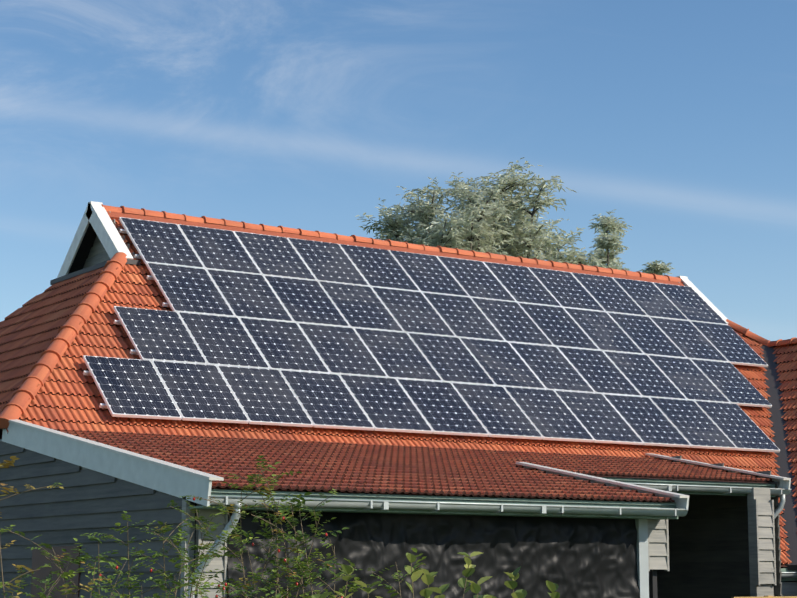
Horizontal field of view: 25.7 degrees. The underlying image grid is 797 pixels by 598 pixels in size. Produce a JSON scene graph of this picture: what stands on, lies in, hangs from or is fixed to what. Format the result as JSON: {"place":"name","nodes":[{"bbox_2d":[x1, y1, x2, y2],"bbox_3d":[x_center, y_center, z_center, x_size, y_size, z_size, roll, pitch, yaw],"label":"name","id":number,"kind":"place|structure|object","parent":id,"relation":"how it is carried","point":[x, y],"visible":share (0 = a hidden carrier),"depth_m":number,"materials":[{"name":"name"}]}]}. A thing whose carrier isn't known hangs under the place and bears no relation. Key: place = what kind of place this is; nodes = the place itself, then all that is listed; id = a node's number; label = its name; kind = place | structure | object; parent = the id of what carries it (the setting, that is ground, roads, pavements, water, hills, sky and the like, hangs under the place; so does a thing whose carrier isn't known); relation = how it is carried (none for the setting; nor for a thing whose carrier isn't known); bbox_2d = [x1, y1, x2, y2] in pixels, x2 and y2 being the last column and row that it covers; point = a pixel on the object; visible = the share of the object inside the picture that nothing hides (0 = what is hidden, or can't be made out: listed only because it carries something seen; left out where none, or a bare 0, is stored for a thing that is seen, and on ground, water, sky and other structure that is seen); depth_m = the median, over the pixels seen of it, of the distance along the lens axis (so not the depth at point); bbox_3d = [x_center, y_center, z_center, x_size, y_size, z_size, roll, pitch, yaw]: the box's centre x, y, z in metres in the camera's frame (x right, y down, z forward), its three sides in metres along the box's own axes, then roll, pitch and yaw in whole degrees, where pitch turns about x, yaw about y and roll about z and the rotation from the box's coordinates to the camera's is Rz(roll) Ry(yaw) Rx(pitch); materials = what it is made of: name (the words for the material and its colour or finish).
{"place":"outdoors","nodes":[
{"label":"outdoors","id":0,"kind":"place"},
{"bbox_2d":[0,455,426,597],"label":"rose bush","id":1,"kind":"object","parent":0,"point":[66,575],"depth_m":11.35,"materials":[{"name":"green plant"}]},
{"bbox_2d":[0,456,339,597],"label":"shrub leaves","id":2,"kind":"object","parent":1,"relation":"attached to","point":[10,463],"visible":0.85,"depth_m":10.16,"materials":[{"name":"green plant"}]},
{"bbox_2d":[99,475,342,597],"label":"berries","id":3,"kind":"object","parent":1,"relation":"attached to","point":[225,584],"visible":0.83,"depth_m":11.45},
{"bbox_2d":[0,0,796,340],"label":"sky","id":4,"kind":"structure","parent":0,"point":[676,117],"materials":[{"name":"blue"}]},
{"bbox_2d":[311,552,559,597],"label":"shrub","id":5,"kind":"object","parent":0,"point":[427,578],"depth_m":8.96,"materials":[{"name":"green plant"}]},
{"bbox_2d":[356,157,607,267],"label":"willow tree","id":6,"kind":"object","parent":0,"point":[521,218],"depth_m":49.62,"materials":[{"name":"green plant"}]},
{"bbox_2d":[587,209,633,270],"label":"tree","id":7,"kind":"object","parent":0,"point":[612,242],"depth_m":56.85,"materials":[{"name":"green plant"}]},
{"bbox_2d":[640,260,674,275],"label":"willow tree","id":8,"kind":"object","parent":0,"point":[656,267],"depth_m":59.99,"materials":[{"name":"green plant"}]},
{"label":"ground","id":9,"kind":"structure","parent":0,"visible":0},
{"bbox_2d":[0,439,796,597],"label":"weatherboard walls","id":10,"kind":"structure","parent":9,"relation":"on","point":[716,546],"depth_m":20.84,"materials":[{"name":"grey wood"}]},
{"bbox_2d":[31,476,796,597],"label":"wooden frame","id":11,"kind":"object","parent":9,"relation":"on","point":[647,581],"depth_m":20.38,"materials":[{"name":"grey wood"}]},
{"bbox_2d":[0,226,787,566],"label":"roof sheets","id":12,"kind":"object","parent":11,"relation":"on","point":[500,496],"visible":0.05,"depth_m":20.61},
{"bbox_2d":[0,267,117,429],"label":"roof left hip tiles","id":13,"kind":"object","parent":12,"relation":"attached to","point":[56,304],"visible":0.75,"depth_m":26.03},
{"bbox_2d":[50,201,139,284],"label":"gable","id":14,"kind":"structure","parent":12,"relation":"attached to","point":[97,242],"depth_m":27.71,"materials":[{"name":"grey wood"}]},
{"bbox_2d":[106,211,684,285],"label":"roof ridge","id":15,"kind":"structure","parent":12,"relation":"on","point":[115,215],"depth_m":30.39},
{"bbox_2d":[0,204,796,428],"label":"roof ridge tiles","id":16,"kind":"object","parent":15,"relation":"on","point":[16,406],"visible":0.92,"depth_m":26.48,"materials":[{"name":"orange tile"}]},
{"bbox_2d":[5,219,792,564],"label":"roof slope tiles","id":17,"kind":"object","parent":12,"relation":"on","point":[69,399],"visible":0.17,"depth_m":24.77,"materials":[{"name":"orange tile"}]},
{"bbox_2d":[50,428,773,501],"bbox_3d":[1.035,2.185,22.380,10.600,0.976,5.339,6,-11,-33],"label":"lean-to roof tiles","id":18,"kind":"object","parent":12,"relation":"on","point":[318,464],"visible":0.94,"depth_m":21.27,"materials":[{"name":"tile"}]},
{"bbox_2d":[83,217,779,451],"bbox_3d":[1.026,0.645,28.381,14.188,3.533,4.049,6,-11,-33],"label":"solar panel array","id":19,"kind":"object","parent":12,"relation":"on","point":[254,328],"visible":1,"depth_m":27.71,"materials":[{"name":"blue glass"}]},
{"bbox_2d":[676,276,733,328],"bbox_3d":[5.607,0.179,34.509,0.420,1.262,2.519,6,-11,-33],"label":"bargeboard","id":20,"kind":"object","parent":12,"relation":"attached to","point":[686,281],"visible":0.17,"depth_m":34.16,"materials":[{"name":"grey wood"}]},
{"bbox_2d":[772,343,796,517],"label":"wing roof tiles","id":21,"kind":"object","parent":12,"relation":"on","point":[786,359],"visible":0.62,"depth_m":31.19,"materials":[{"name":"orange tile"}]},
{"bbox_2d":[2,419,790,509],"bbox_3d":[1.044,2.219,22.353,10.705,1.268,5.599,6,-11,-33],"label":"lean to verge boards","id":22,"kind":"object","parent":11,"relation":"on","point":[169,478],"visible":0.81,"depth_m":19.64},
{"bbox_2d":[188,477,796,597],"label":"gutters and downpipes","id":23,"kind":"object","parent":11,"relation":"attached to","point":[404,504],"visible":0.71,"depth_m":19.15,"materials":[{"name":"metal"}]},
{"bbox_2d":[759,341,796,569],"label":"roof valley flashing","id":24,"kind":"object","parent":11,"relation":"on","point":[789,515],"depth_m":29.66,"materials":[{"name":"grey metal"}]},
{"bbox_2d":[227,510,639,597],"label":"black tarp sheet","id":25,"kind":"object","parent":9,"relation":"on","point":[584,557],"visible":0.81,"depth_m":19.24,"materials":[{"name":"black plastic"}]}
]}

